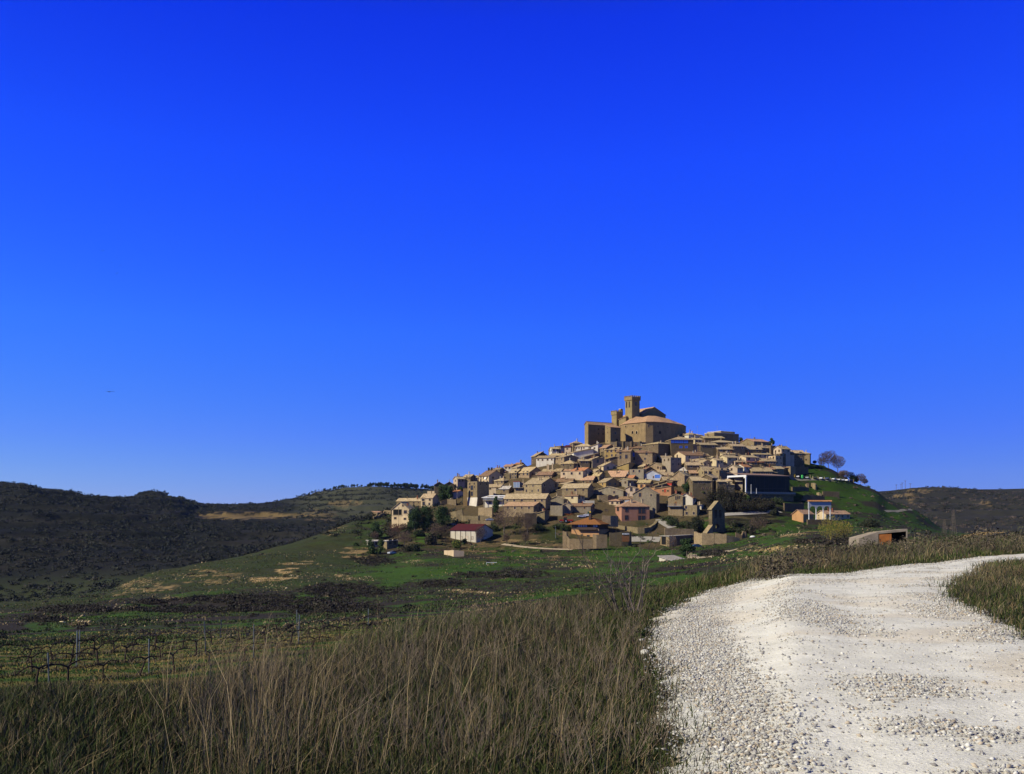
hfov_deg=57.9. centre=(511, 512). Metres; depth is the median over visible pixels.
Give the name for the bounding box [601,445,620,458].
house
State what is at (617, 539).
gate wall
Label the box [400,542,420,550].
thicket
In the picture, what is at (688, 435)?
house
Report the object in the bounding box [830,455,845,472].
bare tree
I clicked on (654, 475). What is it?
house
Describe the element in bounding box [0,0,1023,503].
sky
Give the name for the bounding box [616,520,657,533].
retaining wall
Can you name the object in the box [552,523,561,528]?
bush
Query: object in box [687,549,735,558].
path
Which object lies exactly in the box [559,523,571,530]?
bush
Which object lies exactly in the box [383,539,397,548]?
shed
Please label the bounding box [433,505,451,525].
pine tree
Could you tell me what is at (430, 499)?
house
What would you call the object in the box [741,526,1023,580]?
verge scrub
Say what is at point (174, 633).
trellis wire
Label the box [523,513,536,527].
house
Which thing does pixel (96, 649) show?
grapevine
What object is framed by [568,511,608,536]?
house
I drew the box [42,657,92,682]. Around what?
grapevine
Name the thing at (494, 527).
bush
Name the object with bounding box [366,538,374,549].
bush
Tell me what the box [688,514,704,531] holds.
bush
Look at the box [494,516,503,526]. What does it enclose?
bare tree
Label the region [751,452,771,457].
house
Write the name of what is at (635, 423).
church
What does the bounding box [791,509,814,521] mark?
house
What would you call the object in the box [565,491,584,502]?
house
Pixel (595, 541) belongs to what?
boundary wall
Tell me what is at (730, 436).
fort block
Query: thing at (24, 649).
grapevine
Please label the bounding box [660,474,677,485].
house
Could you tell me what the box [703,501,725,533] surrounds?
bell gable
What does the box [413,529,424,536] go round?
bush
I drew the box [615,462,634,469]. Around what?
house
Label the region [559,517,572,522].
tractor
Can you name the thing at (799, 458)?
house
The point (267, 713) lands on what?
straw stalks
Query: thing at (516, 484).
bay window
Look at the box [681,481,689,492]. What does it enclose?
pine tree
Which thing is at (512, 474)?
house
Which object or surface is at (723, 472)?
house
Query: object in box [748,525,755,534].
bush
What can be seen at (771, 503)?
thicket
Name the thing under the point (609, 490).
house
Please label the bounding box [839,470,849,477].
bare bush
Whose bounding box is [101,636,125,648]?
grapevine
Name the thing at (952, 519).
pylon
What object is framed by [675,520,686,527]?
bush
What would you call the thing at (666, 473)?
house
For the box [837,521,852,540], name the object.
willow
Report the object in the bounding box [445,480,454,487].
house
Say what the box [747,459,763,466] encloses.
house
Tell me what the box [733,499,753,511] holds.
thicket
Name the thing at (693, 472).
house
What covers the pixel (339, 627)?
grapevine
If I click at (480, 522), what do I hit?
garden wall
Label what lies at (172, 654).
grapevine
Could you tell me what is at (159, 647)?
grapevine
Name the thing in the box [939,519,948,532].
pylon
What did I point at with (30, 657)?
grapevine
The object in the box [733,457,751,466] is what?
house
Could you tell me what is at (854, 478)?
bush
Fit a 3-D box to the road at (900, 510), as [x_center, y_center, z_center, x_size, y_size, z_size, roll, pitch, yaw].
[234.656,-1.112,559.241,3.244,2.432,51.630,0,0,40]
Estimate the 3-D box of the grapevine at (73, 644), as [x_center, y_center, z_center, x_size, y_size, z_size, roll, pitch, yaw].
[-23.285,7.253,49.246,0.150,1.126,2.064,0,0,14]
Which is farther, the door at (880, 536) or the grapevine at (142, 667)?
the door at (880, 536)
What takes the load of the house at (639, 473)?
on the ground at (340, 549)
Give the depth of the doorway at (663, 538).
437.69 m
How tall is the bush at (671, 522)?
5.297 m
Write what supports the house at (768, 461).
on the ground at (340, 549)
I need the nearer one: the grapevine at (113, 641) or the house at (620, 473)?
the grapevine at (113, 641)
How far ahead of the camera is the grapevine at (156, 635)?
55.71 m
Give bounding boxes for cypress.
[492,496,498,512]
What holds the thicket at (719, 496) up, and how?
on the ground at (340, 549)
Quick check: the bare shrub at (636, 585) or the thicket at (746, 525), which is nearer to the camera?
the bare shrub at (636, 585)
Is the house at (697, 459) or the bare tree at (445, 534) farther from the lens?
the house at (697, 459)
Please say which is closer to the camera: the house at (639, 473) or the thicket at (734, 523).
the thicket at (734, 523)
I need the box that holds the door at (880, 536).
[878,534,890,544]
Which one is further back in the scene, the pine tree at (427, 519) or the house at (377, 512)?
the house at (377, 512)
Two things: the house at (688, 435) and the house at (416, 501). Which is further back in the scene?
the house at (688, 435)
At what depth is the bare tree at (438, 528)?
449.89 m
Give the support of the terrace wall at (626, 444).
on the ground at (340, 549)
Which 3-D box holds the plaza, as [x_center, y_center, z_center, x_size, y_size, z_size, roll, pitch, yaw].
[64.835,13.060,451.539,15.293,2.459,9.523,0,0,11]
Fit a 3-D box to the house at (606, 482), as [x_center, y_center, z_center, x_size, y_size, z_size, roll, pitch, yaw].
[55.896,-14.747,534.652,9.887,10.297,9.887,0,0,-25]
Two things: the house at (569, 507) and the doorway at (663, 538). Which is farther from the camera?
the house at (569, 507)
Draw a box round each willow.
[818,515,843,541]
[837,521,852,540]
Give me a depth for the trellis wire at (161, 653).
41.55 m
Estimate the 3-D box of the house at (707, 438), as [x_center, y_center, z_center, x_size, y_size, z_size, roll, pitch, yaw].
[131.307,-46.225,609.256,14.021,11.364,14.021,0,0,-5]
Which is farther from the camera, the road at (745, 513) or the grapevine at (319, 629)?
the road at (745, 513)
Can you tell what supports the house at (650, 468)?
on the ground at (340, 549)
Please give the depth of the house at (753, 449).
578.81 m
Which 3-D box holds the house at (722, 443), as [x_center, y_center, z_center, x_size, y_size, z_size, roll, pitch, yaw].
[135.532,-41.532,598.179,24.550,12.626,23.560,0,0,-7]
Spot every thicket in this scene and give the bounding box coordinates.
[0,529,922,646]
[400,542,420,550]
[685,520,690,528]
[705,489,718,502]
[716,483,728,502]
[720,496,736,510]
[721,483,737,504]
[725,527,735,531]
[728,520,743,526]
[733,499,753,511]
[734,490,747,504]
[735,527,748,532]
[740,522,754,527]
[748,495,763,508]
[750,500,770,511]
[763,496,775,508]
[859,518,880,527]
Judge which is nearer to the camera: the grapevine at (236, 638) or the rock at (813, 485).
the grapevine at (236, 638)
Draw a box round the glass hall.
[727,473,795,501]
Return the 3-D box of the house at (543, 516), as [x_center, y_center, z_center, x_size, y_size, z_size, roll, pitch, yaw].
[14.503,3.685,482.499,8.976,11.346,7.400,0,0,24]
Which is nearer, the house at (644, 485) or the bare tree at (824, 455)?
the house at (644, 485)
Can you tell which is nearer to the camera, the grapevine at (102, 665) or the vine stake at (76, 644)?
the grapevine at (102, 665)
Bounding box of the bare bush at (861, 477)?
[856,473,865,480]
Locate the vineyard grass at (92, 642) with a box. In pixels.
[0,612,474,688]
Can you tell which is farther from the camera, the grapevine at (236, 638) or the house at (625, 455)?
the house at (625, 455)
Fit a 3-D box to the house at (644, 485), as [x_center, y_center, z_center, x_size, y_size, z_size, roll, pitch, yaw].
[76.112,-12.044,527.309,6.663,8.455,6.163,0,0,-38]
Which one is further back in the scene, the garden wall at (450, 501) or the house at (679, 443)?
the house at (679, 443)
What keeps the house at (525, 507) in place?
on the ground at (340, 549)
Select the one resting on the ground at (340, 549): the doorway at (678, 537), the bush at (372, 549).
the bush at (372, 549)
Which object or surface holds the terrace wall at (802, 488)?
on the ground at (340, 549)
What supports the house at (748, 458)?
on the ground at (340, 549)
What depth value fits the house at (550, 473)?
554.77 m
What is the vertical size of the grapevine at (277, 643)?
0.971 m
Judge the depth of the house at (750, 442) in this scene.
602.85 m
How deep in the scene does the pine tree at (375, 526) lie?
462.62 m
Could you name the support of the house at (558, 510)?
on the ground at (340, 549)
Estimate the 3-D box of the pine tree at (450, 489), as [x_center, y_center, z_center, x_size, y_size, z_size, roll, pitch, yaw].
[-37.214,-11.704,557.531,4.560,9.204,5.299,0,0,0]
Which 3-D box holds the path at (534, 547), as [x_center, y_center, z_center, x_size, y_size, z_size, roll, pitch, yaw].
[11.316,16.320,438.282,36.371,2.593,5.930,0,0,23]
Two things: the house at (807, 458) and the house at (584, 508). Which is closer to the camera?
the house at (584, 508)
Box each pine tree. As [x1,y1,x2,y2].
[371,522,382,537]
[377,539,384,553]
[407,507,421,529]
[420,505,433,529]
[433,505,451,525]
[437,483,448,499]
[446,486,453,498]
[679,538,695,555]
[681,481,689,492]
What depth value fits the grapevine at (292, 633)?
52.31 m
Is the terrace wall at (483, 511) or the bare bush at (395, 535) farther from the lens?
the terrace wall at (483, 511)
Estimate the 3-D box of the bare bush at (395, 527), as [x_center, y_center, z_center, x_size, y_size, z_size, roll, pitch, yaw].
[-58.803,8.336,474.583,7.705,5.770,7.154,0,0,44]
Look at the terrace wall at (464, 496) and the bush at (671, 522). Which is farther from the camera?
the terrace wall at (464, 496)
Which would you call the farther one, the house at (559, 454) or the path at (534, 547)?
the house at (559, 454)
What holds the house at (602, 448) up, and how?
on the ground at (340, 549)
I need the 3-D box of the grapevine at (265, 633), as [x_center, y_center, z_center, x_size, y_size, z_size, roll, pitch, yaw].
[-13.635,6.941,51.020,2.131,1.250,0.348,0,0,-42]
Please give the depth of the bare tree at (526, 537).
443.86 m
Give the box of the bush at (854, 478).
[849,474,858,481]
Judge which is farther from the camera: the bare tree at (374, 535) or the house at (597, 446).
the house at (597, 446)
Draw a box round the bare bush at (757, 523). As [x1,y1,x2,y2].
[749,517,768,529]
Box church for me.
[584,395,685,444]
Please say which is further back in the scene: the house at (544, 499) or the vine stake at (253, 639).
the house at (544, 499)
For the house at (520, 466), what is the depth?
600.16 m
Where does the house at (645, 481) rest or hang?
on the ground at (340, 549)
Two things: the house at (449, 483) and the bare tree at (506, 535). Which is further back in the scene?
the house at (449, 483)
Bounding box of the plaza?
[632,536,659,541]
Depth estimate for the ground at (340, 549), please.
440.40 m
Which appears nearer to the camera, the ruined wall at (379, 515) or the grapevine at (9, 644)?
the grapevine at (9, 644)
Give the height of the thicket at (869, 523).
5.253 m
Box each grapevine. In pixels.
[0,641,18,647]
[10,650,51,671]
[15,661,63,685]
[23,645,41,661]
[37,641,60,659]
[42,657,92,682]
[52,650,93,667]
[61,638,87,653]
[77,640,113,663]
[81,632,107,653]
[85,658,118,678]
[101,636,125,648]
[110,642,143,660]
[129,636,142,649]
[129,653,163,675]
[136,629,174,647]
[141,640,176,659]
[153,645,189,670]
[177,634,214,653]
[194,628,226,641]
[194,649,226,661]
[220,635,255,647]
[234,641,259,656]
[246,626,281,646]
[256,623,275,637]
[260,638,292,655]
[262,619,288,636]
[277,628,308,644]
[299,633,331,650]
[306,623,332,641]
[326,624,351,636]
[338,614,357,627]
[355,614,374,626]
[357,621,380,635]
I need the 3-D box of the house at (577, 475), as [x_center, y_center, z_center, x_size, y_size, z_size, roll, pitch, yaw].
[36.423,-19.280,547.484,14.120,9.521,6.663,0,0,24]
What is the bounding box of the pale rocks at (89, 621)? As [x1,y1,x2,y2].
[59,527,808,624]
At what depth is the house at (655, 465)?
554.85 m
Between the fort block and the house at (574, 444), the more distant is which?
the fort block
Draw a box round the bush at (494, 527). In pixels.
[489,524,499,530]
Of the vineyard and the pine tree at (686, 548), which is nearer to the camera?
the vineyard
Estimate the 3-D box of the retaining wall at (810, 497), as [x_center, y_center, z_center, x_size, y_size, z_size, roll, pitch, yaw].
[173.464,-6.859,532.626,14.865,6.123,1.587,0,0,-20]
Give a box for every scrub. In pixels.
[0,481,470,601]
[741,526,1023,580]
[880,486,1023,528]
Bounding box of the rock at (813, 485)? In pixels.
[811,483,816,489]
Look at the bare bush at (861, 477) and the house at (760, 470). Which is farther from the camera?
the bare bush at (861, 477)
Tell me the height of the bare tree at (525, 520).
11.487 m
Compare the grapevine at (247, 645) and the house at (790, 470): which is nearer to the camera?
the grapevine at (247, 645)
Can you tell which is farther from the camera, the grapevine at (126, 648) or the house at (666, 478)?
the house at (666, 478)
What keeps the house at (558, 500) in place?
on the ground at (340, 549)
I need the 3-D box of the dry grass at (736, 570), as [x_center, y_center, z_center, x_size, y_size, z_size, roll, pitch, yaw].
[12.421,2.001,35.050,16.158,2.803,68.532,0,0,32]
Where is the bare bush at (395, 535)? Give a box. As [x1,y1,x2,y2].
[386,527,399,537]
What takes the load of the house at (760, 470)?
on the ground at (340, 549)
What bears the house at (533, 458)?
on the ground at (340, 549)
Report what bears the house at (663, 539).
on the ground at (340, 549)
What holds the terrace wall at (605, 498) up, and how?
on the ground at (340, 549)
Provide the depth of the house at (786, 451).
585.37 m
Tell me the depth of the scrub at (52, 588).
928.82 m
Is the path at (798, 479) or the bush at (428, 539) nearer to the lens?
the bush at (428, 539)
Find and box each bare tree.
[371,531,378,538]
[398,530,410,545]
[430,523,442,541]
[439,524,449,540]
[475,526,487,543]
[494,507,515,534]
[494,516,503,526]
[503,532,509,543]
[513,511,524,532]
[521,513,533,533]
[522,532,529,544]
[666,535,676,550]
[817,457,826,464]
[819,450,837,467]
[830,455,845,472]
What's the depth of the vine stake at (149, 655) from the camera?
41.06 m
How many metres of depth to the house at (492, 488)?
547.48 m
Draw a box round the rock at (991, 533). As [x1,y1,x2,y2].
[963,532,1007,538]
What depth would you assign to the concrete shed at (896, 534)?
92.14 m
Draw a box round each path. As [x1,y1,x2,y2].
[501,543,571,549]
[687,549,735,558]
[790,477,838,482]
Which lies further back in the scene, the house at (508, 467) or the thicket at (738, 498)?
the house at (508, 467)
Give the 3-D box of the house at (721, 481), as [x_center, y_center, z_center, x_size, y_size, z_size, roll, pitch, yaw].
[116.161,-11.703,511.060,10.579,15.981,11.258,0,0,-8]
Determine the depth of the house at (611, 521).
462.25 m
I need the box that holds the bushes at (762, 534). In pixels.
[352,465,930,554]
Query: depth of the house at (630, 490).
512.78 m
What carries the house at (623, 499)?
on the ground at (340, 549)
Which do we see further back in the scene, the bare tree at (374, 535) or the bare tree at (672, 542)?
the bare tree at (374, 535)
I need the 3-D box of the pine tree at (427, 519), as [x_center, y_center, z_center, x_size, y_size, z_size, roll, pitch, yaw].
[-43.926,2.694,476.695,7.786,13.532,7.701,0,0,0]
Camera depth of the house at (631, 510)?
480.08 m
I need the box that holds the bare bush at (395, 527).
[390,523,403,531]
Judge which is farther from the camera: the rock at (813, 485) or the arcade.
the rock at (813, 485)
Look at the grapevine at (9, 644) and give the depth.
44.51 m
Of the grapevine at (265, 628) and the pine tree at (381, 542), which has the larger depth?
the pine tree at (381, 542)
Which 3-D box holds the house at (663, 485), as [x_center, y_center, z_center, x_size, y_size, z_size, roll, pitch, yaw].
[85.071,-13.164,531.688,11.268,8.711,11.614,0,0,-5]
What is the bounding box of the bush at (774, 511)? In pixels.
[770,508,779,515]
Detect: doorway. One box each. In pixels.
[661,536,665,544]
[675,536,691,545]
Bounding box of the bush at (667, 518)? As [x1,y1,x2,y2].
[659,515,674,520]
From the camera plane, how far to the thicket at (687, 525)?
463.10 m
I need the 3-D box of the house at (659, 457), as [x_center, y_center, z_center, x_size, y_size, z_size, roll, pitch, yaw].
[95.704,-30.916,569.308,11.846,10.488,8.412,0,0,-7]
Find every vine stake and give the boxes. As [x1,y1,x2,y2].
[47,653,49,681]
[76,631,77,664]
[148,639,149,672]
[253,624,254,657]
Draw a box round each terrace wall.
[450,509,488,520]
[463,488,466,505]
[478,507,493,517]
[597,495,617,501]
[611,442,645,446]
[791,486,808,490]
[795,467,807,474]
[822,491,838,497]
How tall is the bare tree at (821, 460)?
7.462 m
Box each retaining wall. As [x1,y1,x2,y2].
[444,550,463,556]
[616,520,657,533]
[783,503,803,511]
[802,495,824,500]
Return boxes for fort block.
[704,431,738,441]
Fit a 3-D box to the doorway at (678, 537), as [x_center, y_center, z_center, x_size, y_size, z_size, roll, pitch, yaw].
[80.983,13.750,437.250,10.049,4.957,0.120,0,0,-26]
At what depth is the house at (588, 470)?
550.63 m
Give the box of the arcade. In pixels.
[807,500,831,524]
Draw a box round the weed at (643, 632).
[634,629,653,638]
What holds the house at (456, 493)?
on the ground at (340, 549)
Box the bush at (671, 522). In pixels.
[665,518,679,525]
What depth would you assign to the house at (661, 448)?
573.90 m
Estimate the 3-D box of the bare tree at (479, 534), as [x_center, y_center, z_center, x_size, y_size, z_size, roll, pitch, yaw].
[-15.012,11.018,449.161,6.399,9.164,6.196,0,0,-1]
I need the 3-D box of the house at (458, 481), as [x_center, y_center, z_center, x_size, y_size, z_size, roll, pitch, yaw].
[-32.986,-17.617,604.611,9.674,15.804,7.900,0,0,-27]
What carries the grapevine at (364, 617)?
on the ground at (340, 549)
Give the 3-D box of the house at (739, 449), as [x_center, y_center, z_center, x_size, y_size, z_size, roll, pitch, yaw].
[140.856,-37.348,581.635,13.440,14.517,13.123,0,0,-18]
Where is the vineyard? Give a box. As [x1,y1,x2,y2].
[0,625,372,689]
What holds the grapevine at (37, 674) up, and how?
on the ground at (340, 549)
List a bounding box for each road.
[648,554,1023,773]
[656,519,676,527]
[725,510,782,515]
[884,509,911,511]
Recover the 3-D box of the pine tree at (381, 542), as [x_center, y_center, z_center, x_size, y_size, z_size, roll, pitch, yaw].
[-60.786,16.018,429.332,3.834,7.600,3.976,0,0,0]
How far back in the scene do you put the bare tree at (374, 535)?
457.21 m
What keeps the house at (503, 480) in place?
on the ground at (340, 549)
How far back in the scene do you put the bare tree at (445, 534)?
448.92 m
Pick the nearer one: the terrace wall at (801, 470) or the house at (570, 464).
the house at (570, 464)
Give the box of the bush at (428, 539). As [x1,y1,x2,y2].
[424,532,437,544]
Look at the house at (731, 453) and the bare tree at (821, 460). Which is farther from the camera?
the bare tree at (821, 460)
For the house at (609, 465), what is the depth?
557.35 m
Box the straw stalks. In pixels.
[64,588,667,773]
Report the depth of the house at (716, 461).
551.43 m
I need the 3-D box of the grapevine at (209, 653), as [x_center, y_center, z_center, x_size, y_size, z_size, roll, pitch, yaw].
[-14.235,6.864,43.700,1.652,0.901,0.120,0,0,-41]
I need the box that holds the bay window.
[513,481,523,487]
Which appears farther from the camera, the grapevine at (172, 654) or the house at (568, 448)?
the house at (568, 448)
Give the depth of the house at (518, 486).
535.34 m
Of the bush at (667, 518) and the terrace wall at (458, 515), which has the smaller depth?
the bush at (667, 518)
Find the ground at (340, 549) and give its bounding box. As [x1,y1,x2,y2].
[0,441,1023,773]
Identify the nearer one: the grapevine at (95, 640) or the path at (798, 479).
the grapevine at (95, 640)
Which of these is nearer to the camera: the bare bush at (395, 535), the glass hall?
the bare bush at (395, 535)
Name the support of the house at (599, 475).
on the ground at (340, 549)
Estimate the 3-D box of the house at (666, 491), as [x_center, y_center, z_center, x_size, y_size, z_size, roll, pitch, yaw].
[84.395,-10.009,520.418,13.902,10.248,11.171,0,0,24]
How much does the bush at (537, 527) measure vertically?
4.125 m
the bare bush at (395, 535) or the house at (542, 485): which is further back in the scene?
the house at (542, 485)
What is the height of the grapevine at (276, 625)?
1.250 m
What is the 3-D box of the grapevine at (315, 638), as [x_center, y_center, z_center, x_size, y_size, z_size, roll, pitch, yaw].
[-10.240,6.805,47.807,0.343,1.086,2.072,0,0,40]
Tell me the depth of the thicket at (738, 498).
492.43 m
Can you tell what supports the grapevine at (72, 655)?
on the ground at (340, 549)
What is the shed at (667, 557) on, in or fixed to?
on the ground at (340, 549)
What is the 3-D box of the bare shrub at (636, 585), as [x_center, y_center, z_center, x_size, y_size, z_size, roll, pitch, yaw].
[2.213,1.261,19.980,2.055,2.131,1.347,0,0,22]
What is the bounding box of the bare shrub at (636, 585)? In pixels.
[564,523,661,613]
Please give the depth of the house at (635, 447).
586.58 m
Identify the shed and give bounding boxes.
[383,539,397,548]
[449,524,493,542]
[658,555,684,560]
[849,529,906,546]
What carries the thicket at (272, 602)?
on the ground at (340, 549)
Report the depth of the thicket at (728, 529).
452.40 m
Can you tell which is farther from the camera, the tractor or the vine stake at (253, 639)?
the tractor
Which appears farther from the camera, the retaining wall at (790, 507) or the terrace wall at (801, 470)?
the terrace wall at (801, 470)
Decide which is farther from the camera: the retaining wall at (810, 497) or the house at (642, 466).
the house at (642, 466)
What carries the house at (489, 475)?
on the ground at (340, 549)
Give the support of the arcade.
on the ground at (340, 549)
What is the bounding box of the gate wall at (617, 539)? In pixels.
[609,532,631,545]
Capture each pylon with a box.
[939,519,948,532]
[950,510,956,533]
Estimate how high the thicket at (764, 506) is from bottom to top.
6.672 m
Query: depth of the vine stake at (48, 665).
36.92 m
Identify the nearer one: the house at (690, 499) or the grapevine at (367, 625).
the grapevine at (367, 625)
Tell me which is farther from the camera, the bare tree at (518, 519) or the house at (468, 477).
the house at (468, 477)
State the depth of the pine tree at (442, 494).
560.56 m
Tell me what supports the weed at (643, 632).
on the ground at (340, 549)
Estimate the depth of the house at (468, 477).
603.75 m
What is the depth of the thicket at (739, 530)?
448.63 m
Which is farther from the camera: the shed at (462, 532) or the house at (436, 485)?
the house at (436, 485)
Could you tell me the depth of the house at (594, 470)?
550.11 m
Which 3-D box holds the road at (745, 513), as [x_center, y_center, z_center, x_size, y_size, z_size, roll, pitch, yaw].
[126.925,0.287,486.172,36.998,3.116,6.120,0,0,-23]
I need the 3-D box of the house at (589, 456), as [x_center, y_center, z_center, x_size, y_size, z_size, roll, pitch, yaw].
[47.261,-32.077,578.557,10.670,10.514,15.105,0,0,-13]
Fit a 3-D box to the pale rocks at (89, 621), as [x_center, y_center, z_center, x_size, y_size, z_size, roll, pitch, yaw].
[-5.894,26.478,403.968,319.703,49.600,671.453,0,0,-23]
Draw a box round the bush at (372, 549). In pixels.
[369,546,376,553]
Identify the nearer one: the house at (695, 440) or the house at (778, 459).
the house at (778, 459)
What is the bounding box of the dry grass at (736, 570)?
[0,530,1023,773]
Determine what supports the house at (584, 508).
on the ground at (340, 549)
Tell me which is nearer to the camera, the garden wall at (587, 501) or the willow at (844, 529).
the willow at (844, 529)
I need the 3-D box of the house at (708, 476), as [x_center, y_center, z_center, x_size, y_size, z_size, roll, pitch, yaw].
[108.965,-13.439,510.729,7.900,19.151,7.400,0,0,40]
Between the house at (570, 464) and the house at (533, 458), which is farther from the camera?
the house at (533, 458)
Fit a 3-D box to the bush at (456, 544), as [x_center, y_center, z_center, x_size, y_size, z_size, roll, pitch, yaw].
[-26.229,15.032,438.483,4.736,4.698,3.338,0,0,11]
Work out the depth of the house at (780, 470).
560.74 m
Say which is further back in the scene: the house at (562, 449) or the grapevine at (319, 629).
the house at (562, 449)
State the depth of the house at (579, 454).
575.25 m
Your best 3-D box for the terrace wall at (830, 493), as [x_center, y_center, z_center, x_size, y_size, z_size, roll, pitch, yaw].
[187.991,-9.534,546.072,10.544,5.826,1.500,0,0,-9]
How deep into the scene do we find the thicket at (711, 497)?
497.13 m
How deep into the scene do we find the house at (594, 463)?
560.78 m
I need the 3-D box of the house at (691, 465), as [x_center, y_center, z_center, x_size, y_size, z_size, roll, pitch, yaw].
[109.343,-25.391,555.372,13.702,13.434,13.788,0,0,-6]
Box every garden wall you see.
[437,499,456,504]
[470,520,490,524]
[583,500,593,502]
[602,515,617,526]
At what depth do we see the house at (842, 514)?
484.78 m
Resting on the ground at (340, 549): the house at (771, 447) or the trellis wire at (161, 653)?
the house at (771, 447)
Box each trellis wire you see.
[0,623,358,656]
[3,634,317,669]
[6,616,364,647]
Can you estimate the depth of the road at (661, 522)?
472.68 m
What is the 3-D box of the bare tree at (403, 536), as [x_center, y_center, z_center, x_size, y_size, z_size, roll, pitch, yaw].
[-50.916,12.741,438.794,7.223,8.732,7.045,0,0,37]
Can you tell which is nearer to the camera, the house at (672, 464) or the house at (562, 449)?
the house at (672, 464)
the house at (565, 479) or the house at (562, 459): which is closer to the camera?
the house at (565, 479)
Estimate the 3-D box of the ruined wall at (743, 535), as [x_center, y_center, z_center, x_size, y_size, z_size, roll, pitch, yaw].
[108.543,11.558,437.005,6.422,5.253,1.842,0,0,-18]
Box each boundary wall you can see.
[563,531,606,548]
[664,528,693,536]
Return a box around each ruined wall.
[373,513,383,518]
[694,532,739,544]
[735,531,747,538]
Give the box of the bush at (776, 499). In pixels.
[772,496,783,503]
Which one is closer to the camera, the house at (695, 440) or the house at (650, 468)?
the house at (650, 468)
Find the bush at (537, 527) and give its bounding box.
[532,523,545,530]
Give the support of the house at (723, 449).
on the ground at (340, 549)
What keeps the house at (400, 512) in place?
on the ground at (340, 549)
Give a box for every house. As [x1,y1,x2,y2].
[372,511,383,515]
[391,502,414,527]
[396,495,420,505]
[420,491,439,506]
[434,479,443,493]
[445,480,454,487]
[450,488,462,498]
[452,473,465,489]
[463,471,474,487]
[467,481,488,505]
[478,467,503,483]
[481,495,504,507]
[489,483,503,494]
[490,465,503,473]
[493,476,509,483]
[496,483,513,494]
[503,463,514,471]
[503,492,551,510]
[503,499,539,516]
[504,467,520,478]
[512,463,526,468]
[513,479,525,493]
[518,467,540,477]
[523,477,558,492]
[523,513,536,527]
[531,451,546,464]
[532,469,554,477]
[533,508,549,522]
[535,463,563,474]
[536,455,557,466]
[548,444,559,454]
[550,451,565,456]
[550,505,565,515]
[551,493,566,504]
[555,452,578,464]
[556,477,575,482]
[556,483,594,499]
[559,447,564,452]
[560,458,578,468]
[561,471,586,479]
[563,501,572,512]
[564,445,571,452]
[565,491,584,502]
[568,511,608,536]
[569,438,582,451]
[569,449,593,458]
[571,466,592,474]
[572,501,596,513]
[575,444,591,450]
[577,457,589,467]
[580,474,595,482]
[582,453,598,458]
[590,441,602,454]
[590,456,603,467]
[591,469,604,473]
[592,470,606,480]
[594,486,625,496]
[597,460,617,470]
[597,478,620,486]
[599,444,613,458]
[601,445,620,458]
[603,499,620,505]
[604,455,618,464]
[608,469,628,477]
[614,499,653,520]
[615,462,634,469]
[616,446,633,465]
[618,476,637,487]
[618,493,632,503]
[622,443,641,450]
[625,483,638,495]
[626,472,636,478]
[629,469,646,478]
[633,448,657,464]
[633,485,659,512]
[637,478,653,483]
[638,464,649,468]
[638,484,652,488]
[642,440,669,455]
[643,464,656,471]
[644,470,663,480]
[648,462,664,469]
[650,485,673,495]
[653,482,666,487]
[657,453,671,462]
[660,471,673,475]
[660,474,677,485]
[660,534,693,546]
[662,457,680,472]
[665,435,699,456]
[665,481,672,485]
[667,490,685,515]
[673,468,689,486]
[674,450,708,463]
[679,430,703,437]
[681,491,695,504]
[682,458,701,473]
[683,505,699,515]
[686,475,713,498]
[688,467,698,475]
[689,456,704,461]
[690,435,702,443]
[695,440,717,455]
[697,464,715,475]
[699,457,710,465]
[700,434,723,441]
[700,471,717,494]
[709,455,727,467]
[710,465,731,478]
[711,440,744,446]
[715,476,734,491]
[716,446,733,456]
[718,453,739,465]
[719,451,739,456]
[724,441,745,454]
[727,462,745,477]
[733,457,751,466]
[738,452,758,462]
[738,462,751,472]
[740,437,770,445]
[745,445,762,454]
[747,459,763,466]
[749,464,777,476]
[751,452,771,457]
[757,443,768,452]
[758,456,776,466]
[766,443,775,455]
[768,452,782,465]
[771,466,784,474]
[772,445,793,465]
[773,452,785,464]
[781,465,786,474]
[786,466,795,476]
[790,450,804,466]
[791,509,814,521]
[805,450,810,464]
[815,508,850,520]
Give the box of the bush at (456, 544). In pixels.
[452,540,461,547]
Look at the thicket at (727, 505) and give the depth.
483.86 m
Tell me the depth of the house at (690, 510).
481.75 m
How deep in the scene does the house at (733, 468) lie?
542.11 m

